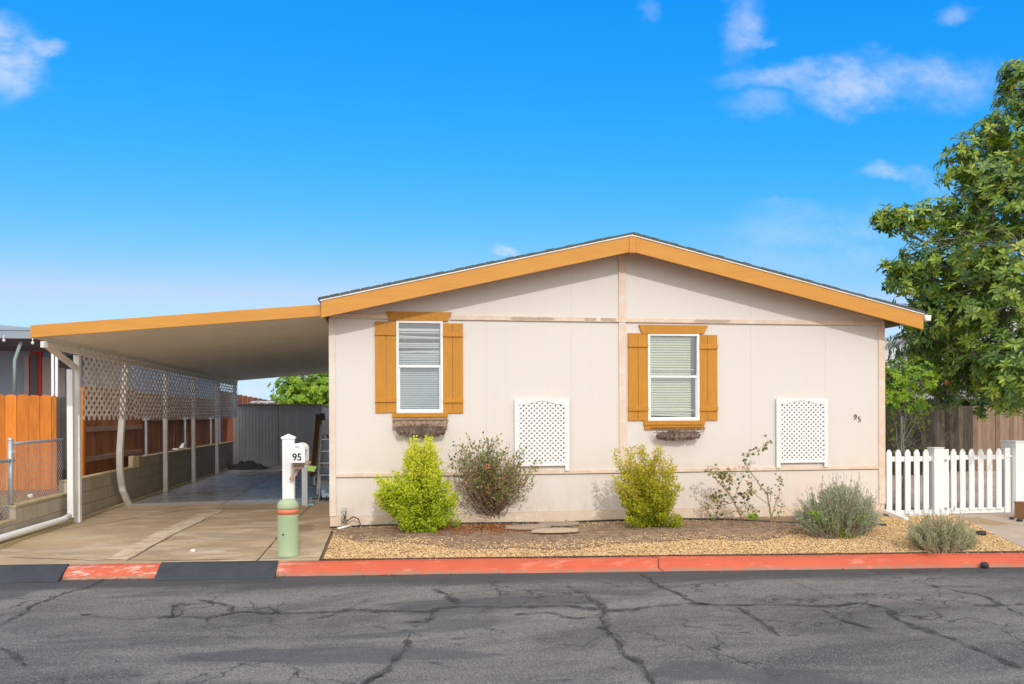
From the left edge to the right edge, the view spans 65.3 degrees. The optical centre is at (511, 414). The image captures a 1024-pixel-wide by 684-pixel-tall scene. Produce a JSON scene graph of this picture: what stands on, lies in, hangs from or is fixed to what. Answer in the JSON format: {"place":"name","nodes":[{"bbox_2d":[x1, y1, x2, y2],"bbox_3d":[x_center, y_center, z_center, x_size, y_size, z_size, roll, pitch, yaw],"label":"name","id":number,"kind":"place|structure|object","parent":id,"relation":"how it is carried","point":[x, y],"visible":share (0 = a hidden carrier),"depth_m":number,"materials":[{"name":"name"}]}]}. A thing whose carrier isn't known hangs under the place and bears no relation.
{"place":"outdoors","nodes":[
{"label":"outdoors","id":0,"kind":"place"},
{"bbox_2d":[0,485,58,519],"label":"raised earth","id":1,"kind":"structure","parent":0,"point":[15,501],"depth_m":11.92,"materials":[{"name":"brown soil"}]},
{"bbox_2d":[0,492,28,507],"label":"dry grass","id":2,"kind":"structure","parent":1,"relation":"on","point":[7,499],"depth_m":11.16,"materials":[{"name":"beige plant"}]},
{"bbox_2d":[0,394,58,497],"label":"wooden fence","id":3,"kind":"object","parent":1,"relation":"on","point":[23,417],"visible":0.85,"depth_m":12.49,"materials":[{"name":"orange stained cedar"}]},
{"bbox_2d":[57,396,66,484],"bbox_3d":[-8.012,0.470,14.563,0.690,1.609,0.019,0,0,-9],"label":"wooden fence","id":4,"kind":"object","parent":1,"relation":"on","point":[61,417],"visible":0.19,"depth_m":14.53,"materials":[{"name":"orange wood"}]},
{"bbox_2d":[81,385,214,475],"bbox_3d":[-8.231,0.366,19.272,0.210,1.798,11.200,0,0,-9],"label":"wooden fence","id":5,"kind":"object","parent":1,"relation":"on","point":[143,436],"visible":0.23,"depth_m":16.64,"materials":[{"name":"brown wood"}]},
{"bbox_2d":[220,391,276,442],"bbox_3d":[-9.885,0.476,29.858,2.128,2.732,0.030,0,0,-9],"label":"rust brown fence","id":6,"kind":"object","parent":1,"relation":"on","point":[226,429],"visible":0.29,"depth_m":29.74,"materials":[{"name":"brown wood"}]},
{"bbox_2d":[0,325,219,442],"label":"neighbour house","id":7,"kind":"structure","parent":0,"point":[29,366],"depth_m":18.47,"materials":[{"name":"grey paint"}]},
{"bbox_2d":[30,351,41,395],"bbox_3d":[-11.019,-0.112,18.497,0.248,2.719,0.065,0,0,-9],"label":"door","id":8,"kind":"structure","parent":7,"relation":"in","point":[35,356],"depth_m":18.47,"materials":[{"name":"red paint"}]},
{"bbox_2d":[0,466,331,564],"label":"driveway","id":9,"kind":"structure","parent":0,"point":[229,515],"depth_m":11.29,"materials":[{"name":"concrete"}]},
{"bbox_2d":[0,441,232,549],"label":"block wall","id":10,"kind":"structure","parent":9,"relation":"on","point":[143,475],"depth_m":14.22,"materials":[{"name":"concrete"}]},
{"bbox_2d":[0,438,62,518],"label":"chain link fence","id":11,"kind":"object","parent":10,"relation":"on","point":[9,460],"visible":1,"depth_m":10.85,"materials":[{"name":"metal"}]},
{"bbox_2d":[172,443,185,449],"bbox_3d":[-8.003,0.759,19.216,0.260,0.150,0.220,0,0,-9],"label":"flood light","id":12,"kind":"object","parent":10,"relation":"attached to","point":[182,445],"visible":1,"depth_m":19.21,"materials":[{"name":"white plastic"}]},
{"bbox_2d":[0,304,328,541],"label":"carport","id":13,"kind":"object","parent":9,"relation":"on","point":[231,348],"visible":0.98,"depth_m":13.45,"materials":[{"name":"paint"}]},
{"bbox_2d":[227,460,270,469],"bbox_3d":[-7.987,1.502,24.216,1.197,0.240,1.100,0,0,-9],"label":"tarp","id":14,"kind":"object","parent":9,"relation":"on","point":[242,465],"visible":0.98,"depth_m":23.89,"materials":[{"name":"black plastic"}]},
{"bbox_2d":[236,404,328,465],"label":"shed","id":15,"kind":"structure","parent":9,"relation":"on","point":[262,430],"depth_m":25.15,"materials":[{"name":"grey metal"}]},
{"bbox_2d":[277,499,298,557],"bbox_3d":[-2.627,1.325,9.360,0.249,0.682,0.252,0,0,-9],"label":"utility bollard","id":16,"kind":"object","parent":9,"relation":"on","point":[287,531],"visible":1,"depth_m":9.26,"materials":[{"name":"green plastic"}]},
{"bbox_2d":[281,434,310,498],"bbox_3d":[-2.593,0.950,9.574,0.332,1.442,0.565,0,0,-9],"label":"mailbox","id":17,"kind":"object","parent":9,"relation":"on","point":[295,458],"visible":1,"depth_m":9.55,"materials":[{"name":"white plastic"}]},
{"bbox_2d":[290,443,304,462],"bbox_3d":[-2.507,0.449,9.324,0.174,0.228,0.044,0,0,-9],"label":"door","id":18,"kind":"structure","parent":17,"relation":"in","point":[296,448],"depth_m":9.32,"materials":[{"name":"white plastic"}]},
{"bbox_2d":[302,465,316,505],"bbox_3d":[-3.621,1.115,14.278,0.262,1.040,0.110,0,0,-9],"label":"grey post","id":19,"kind":"object","parent":9,"relation":"on","point":[306,469],"visible":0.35,"depth_m":14.22,"materials":[{"name":"metal"}]},
{"bbox_2d":[308,472,326,501],"bbox_3d":[-3.633,1.345,14.921,0.367,0.542,0.144,0,0,-23],"label":"hand cart","id":20,"kind":"object","parent":9,"relation":"on","point":[319,484],"visible":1,"depth_m":14.91,"materials":[{"name":"metal"}]},
{"bbox_2d":[310,413,328,476],"bbox_3d":[-5.110,0.770,21.725,0.680,1.642,2.518,0,0,-9],"label":"lumber board","id":21,"kind":"object","parent":9,"relation":"on","point":[319,419],"visible":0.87,"depth_m":21.93,"materials":[{"name":"wood"}]},
{"bbox_2d":[316,420,328,494],"bbox_3d":[-3.841,0.872,16.705,0.401,1.511,1.050,0,0,-9],"label":"step ladder","id":22,"kind":"object","parent":9,"relation":"on","point":[325,427],"visible":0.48,"depth_m":16.59,"materials":[{"name":"metal"}]},
{"bbox_2d":[320,480,328,497],"bbox_3d":[-3.504,1.440,15.572,0.480,0.310,0.410,0,0,-9],"label":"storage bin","id":23,"kind":"object","parent":9,"relation":"on","point":[324,485],"visible":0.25,"depth_m":15.38,"materials":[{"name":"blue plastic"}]},
{"bbox_2d":[250,401,274,403],"bbox_3d":[-9.197,-0.445,29.441,0.920,0.164,0.170,0,0,-9],"label":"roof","id":24,"kind":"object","parent":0,"point":[262,402],"visible":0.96,"depth_m":29.40,"materials":[{"name":"grey metal"}]},
{"bbox_2d":[69,464,946,564],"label":"yard earth","id":25,"kind":"structure","parent":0,"point":[331,535],"depth_m":10.70,"materials":[{"name":"brown soil"}]},
{"bbox_2d":[318,232,930,530],"bbox_3d":[0.623,-0.401,19.953,9.214,4.496,17.349,0,0,-9],"label":"mobile home","id":26,"kind":"object","parent":25,"relation":"on","point":[625,341],"visible":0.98,"depth_m":11.93,"materials":[{"name":"paint"}]},
{"bbox_2d":[341,507,360,526],"bbox_3d":[-2.281,1.453,11.277,0.279,0.280,0.112,0,0,21],"label":"hose bib","id":27,"kind":"object","parent":26,"relation":"attached to","point":[344,513],"visible":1,"depth_m":11.27,"materials":[{"name":"metal"}]},
{"bbox_2d":[396,321,442,412],"bbox_3d":[-1.358,-0.690,11.696,0.868,1.532,0.388,0,0,-9],"label":"window","id":28,"kind":"structure","parent":26,"relation":"in","point":[419,344],"depth_m":11.62,"materials":[{"name":"white plastic"}]},
{"bbox_2d":[393,419,448,437],"bbox_3d":[-1.300,0.207,11.387,0.789,0.279,0.245,0,0,-9],"label":"window basket","id":29,"kind":"object","parent":26,"relation":"attached to","point":[422,430],"depth_m":11.36,"materials":[{"name":"metal"}]},
{"bbox_2d":[514,399,568,471],"bbox_3d":[0.441,0.298,11.769,0.818,1.064,0.030,0,0,-9],"label":"trellis panel","id":30,"kind":"object","parent":26,"relation":"attached to","point":[520,403],"visible":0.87,"depth_m":11.76,"materials":[{"name":"white plastic"}]},
{"bbox_2d":[648,334,699,420],"bbox_3d":[2.421,-0.570,12.278,1.014,1.520,0.388,0,0,-9],"label":"window","id":31,"kind":"structure","parent":26,"relation":"in","point":[673,359],"depth_m":12.20,"materials":[{"name":"white plastic"}]},
{"bbox_2d":[651,427,704,440],"bbox_3d":[2.497,0.294,11.978,0.789,0.215,0.226,0,0,-9],"label":"window basket","id":32,"kind":"object","parent":26,"relation":"attached to","point":[677,435],"depth_m":11.93,"materials":[{"name":"metal"}]},
{"bbox_2d":[776,399,827,467],"bbox_3d":[4.502,0.284,12.394,0.854,1.070,0.030,0,0,-9],"label":"trellis panel","id":33,"kind":"object","parent":26,"relation":"attached to","point":[779,422],"visible":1,"depth_m":12.39,"materials":[{"name":"white plastic"}]},
{"bbox_2d":[320,551,1023,560],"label":"garden edging","id":34,"kind":"object","parent":25,"relation":"on","point":[348,559],"visible":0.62,"depth_m":9.26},
{"bbox_2d":[323,514,1023,559],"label":"gravel","id":35,"kind":"structure","parent":25,"relation":"on","point":[758,548],"depth_m":9.83,"materials":[{"name":"beige gravel"}]},
{"bbox_2d":[335,516,807,550],"bbox_3d":[1.429,1.602,10.845,7.550,0.075,2.165,0,0,-9],"label":"soil strip","id":36,"kind":"object","parent":35,"relation":"on","point":[612,530],"visible":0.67,"depth_m":10.62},
{"bbox_2d":[337,525,350,528],"bbox_3d":[-2.346,1.570,11.158,0.197,0.052,0.032,0,0,-42],"label":"white pipe","id":37,"kind":"object","parent":36,"relation":"on","point":[346,526],"visible":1,"depth_m":11.15,"materials":[{"name":"plastic"}]},
{"bbox_2d":[372,435,464,532],"bbox_3d":[-1.280,1.018,10.994,1.289,1.501,0.848,0,0,-9],"label":"lime shrub","id":38,"kind":"object","parent":36,"relation":"on","point":[415,501],"visible":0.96,"depth_m":10.81,"materials":[{"name":"green plant"}]},
{"bbox_2d":[438,431,541,520],"bbox_3d":[-0.344,0.930,11.425,1.609,1.417,1.081,0,0,-9],"label":"rose bush","id":39,"kind":"object","parent":36,"relation":"on","point":[499,490],"visible":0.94,"depth_m":11.31,"materials":[{"name":"green plant"}]},
{"bbox_2d":[505,524,550,529],"bbox_3d":[0.226,1.555,11.092,0.647,0.032,0.373,0,0,-9],"label":"stepping stone","id":40,"kind":"object","parent":36,"relation":"on","point":[525,526],"visible":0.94,"depth_m":11.00,"materials":[{"name":"grey stone"}]},
{"bbox_2d":[531,528,578,532],"bbox_3d":[0.576,1.554,10.735,0.670,0.032,0.296,0,0,-9],"label":"stepping stone","id":41,"kind":"object","parent":36,"relation":"on","point":[554,530],"visible":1,"depth_m":10.62,"materials":[{"name":"grey stone"}]},
{"bbox_2d":[538,521,579,525],"bbox_3d":[0.678,1.553,11.380,0.592,0.032,0.330,0,0,-9],"label":"stepping stone","id":42,"kind":"object","parent":36,"relation":"on","point":[563,523],"visible":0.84,"depth_m":11.30,"materials":[{"name":"grey stone"}]},
{"bbox_2d":[610,443,686,527],"bbox_3d":[1.940,1.063,11.255,1.175,1.332,0.699,0,0,-9],"label":"gold shrub","id":43,"kind":"object","parent":36,"relation":"on","point":[644,494],"visible":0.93,"depth_m":11.12,"materials":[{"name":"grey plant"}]},
{"bbox_2d":[662,518,794,528],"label":"dead grass","id":44,"kind":"structure","parent":36,"relation":"on","point":[735,524],"depth_m":11.34,"materials":[{"name":"beige plant"}]},
{"bbox_2d":[747,511,760,521],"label":"weed","id":45,"kind":"object","parent":36,"relation":"on","point":[751,516],"visible":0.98,"depth_m":11.56,"materials":[{"name":"green plant"}]},
{"bbox_2d":[330,518,885,527],"bbox_3d":[1.379,1.569,11.624,7.908,0.055,0.602,0,0,-1],"label":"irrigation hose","id":46,"kind":"object","parent":35,"relation":"on","point":[576,521],"visible":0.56,"depth_m":11.59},
{"bbox_2d":[704,434,772,521],"bbox_3d":[3.329,0.957,11.733,1.077,1.349,0.360,0,0,0],"label":"rose bush","id":47,"kind":"object","parent":35,"relation":"on","point":[722,478],"visible":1,"depth_m":11.72,"materials":[{"name":"green plant"}]},
{"bbox_2d":[742,462,784,522],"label":"rose bush","id":48,"kind":"object","parent":35,"relation":"on","point":[750,492],"visible":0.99,"depth_m":11.55,"materials":[{"name":"green plant"}]},
{"bbox_2d":[786,473,885,539],"bbox_3d":[4.393,1.210,10.811,1.229,0.894,1.804,0,0,24],"label":"lavender","id":49,"kind":"object","parent":35,"relation":"on","point":[841,516],"visible":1,"depth_m":10.48,"materials":[{"name":"plant"}]},
{"bbox_2d":[904,505,981,555],"bbox_3d":[5.289,1.388,9.868,0.832,0.560,2.036,0,0,34],"label":"lavender","id":50,"kind":"object","parent":35,"relation":"on","point":[942,535],"visible":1,"depth_m":9.54,"materials":[{"name":"plant"}]},
{"bbox_2d":[976,530,986,535],"bbox_3d":[6.231,1.575,10.598,0.145,0.082,0.111,0,0,-9],"label":"dark stone","id":51,"kind":"object","parent":35,"relation":"on","point":[982,533],"visible":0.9,"depth_m":10.56,"materials":[{"name":"grey stone"}]},
{"bbox_2d":[885,412,921,474],"bbox_3d":[9.019,0.851,20.965,3.600,1.820,0.300,0,0,-9],"label":"hedge screen","id":52,"kind":"object","parent":25,"relation":"on","point":[917,433],"visible":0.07,"depth_m":21.03,"materials":[{"name":"green plant"}]},
{"bbox_2d":[885,408,930,504],"bbox_3d":[6.901,0.802,14.161,1.084,1.946,0.682,0,0,-9],"label":"rose shrub","id":53,"kind":"object","parent":25,"relation":"on","point":[893,435],"visible":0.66,"depth_m":14.13,"materials":[{"name":"green plant"}]},
{"bbox_2d":[885,356,942,509],"bbox_3d":[6.641,0.387,13.536,1.318,2.770,0.907,0,0,-9],"label":"green shrub","id":54,"kind":"object","parent":25,"relation":"on","point":[903,382],"visible":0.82,"depth_m":13.40,"materials":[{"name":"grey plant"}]},
{"bbox_2d":[886,447,944,515],"bbox_3d":[6.402,1.078,12.746,0.979,1.110,0.186,0,0,-9],"label":"picket fence","id":55,"kind":"object","parent":25,"relation":"on","point":[932,458],"visible":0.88,"depth_m":12.71,"materials":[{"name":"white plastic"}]},
{"bbox_2d":[885,389,989,405],"bbox_3d":[18.414,0.431,27.622,15.200,2.580,5.000,0,0,-9],"label":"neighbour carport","id":56,"kind":"object","parent":25,"relation":"on","point":[966,403],"depth_m":27.92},
{"bbox_2d":[867,56,1023,421],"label":"magnolia tree","id":57,"kind":"object","parent":25,"relation":"on","point":[987,276],"visible":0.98,"depth_m":13.85,"materials":[{"name":"green plant"}]},
{"bbox_2d":[885,308,1023,380],"bbox_3d":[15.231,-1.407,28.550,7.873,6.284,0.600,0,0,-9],"label":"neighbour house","id":58,"kind":"structure","parent":25,"relation":"on","point":[890,346],"depth_m":28.39,"materials":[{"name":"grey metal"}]},
{"bbox_2d":[920,308,993,446],"bbox_3d":[11.561,-0.556,20.722,2.534,4.618,1.883,0,0,-9],"label":"leafy tree","id":59,"kind":"object","parent":25,"relation":"on","point":[936,440],"visible":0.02,"depth_m":20.68,"materials":[{"name":"green plant"}]},
{"bbox_2d":[0,567,1023,683],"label":"road","id":60,"kind":"structure","parent":0,"point":[908,626],"depth_m":6.63,"materials":[{"name":"grey asphalt"}]},
{"bbox_2d":[0,564,68,582],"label":"kerb ramp","id":61,"kind":"structure","parent":60,"relation":"on","point":[30,573],"depth_m":8.65,"materials":[{"name":"black rubber"}]},
{"bbox_2d":[154,560,278,579],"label":"kerb ramp","id":62,"kind":"structure","parent":60,"relation":"on","point":[209,570],"depth_m":8.78,"materials":[{"name":"black rubber"}]},
{"bbox_2d":[77,519,938,580],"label":"leaf litter","id":63,"kind":"object","parent":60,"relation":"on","point":[489,527],"visible":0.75,"depth_m":10.99,"materials":[{"name":"brown plant"}]},
{"bbox_2d":[980,562,988,567],"bbox_3d":[5.376,1.712,9.091,0.084,0.081,0.076,0,0,-9],"label":"dark clod","id":64,"kind":"object","parent":60,"relation":"on","point":[984,564],"visible":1,"depth_m":9.07,"materials":[{"name":"grey stone"}]},
{"bbox_2d":[0,0,1023,403],"label":"sky","id":65,"kind":"structure","parent":0,"point":[158,157],"materials":[{"name":"blue"}]},
{"bbox_2d":[892,471,1023,547],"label":"path","id":66,"kind":"structure","parent":0,"point":[1012,533],"depth_m":12.79,"materials":[{"name":"concrete"}]},
{"bbox_2d":[885,405,1023,471],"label":"plank fence","id":67,"kind":"object","parent":66,"relation":"on","point":[961,427],"visible":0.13,"depth_m":22.20,"materials":[{"name":"brown wood"}]},
{"bbox_2d":[1000,440,1023,512],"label":"fence post","id":68,"kind":"object","parent":66,"relation":"on","point":[1016,447],"visible":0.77,"depth_m":12.88,"materials":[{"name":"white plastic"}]},
{"bbox_2d":[944,448,1011,514],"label":"picket gate","id":69,"kind":"structure","parent":68,"relation":"attached to","point":[953,457],"depth_m":12.86,"materials":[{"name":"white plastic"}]},
{"bbox_2d":[1013,501,1023,518],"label":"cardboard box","id":70,"kind":"object","parent":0,"point":[1018,509],"visible":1,"depth_m":12.28,"materials":[{"name":"brown cardboard"}]},
{"label":"ground","id":71,"kind":"structure","parent":0,"visible":0},
{"bbox_2d":[267,373,328,405],"bbox_3d":[-7.585,-0.366,32.755,4.832,4.666,3.034,0,0,-9],"label":"leafy tree","id":72,"kind":"object","parent":71,"relation":"on","point":[315,389],"visible":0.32,"depth_m":31.88,"materials":[{"name":"green plant"}]},
{"bbox_2d":[62,553,1023,579],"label":"kerb","id":73,"kind":"structure","parent":71,"relation":"on","point":[535,565],"depth_m":9.04,"materials":[{"name":"red paint"}]}
]}

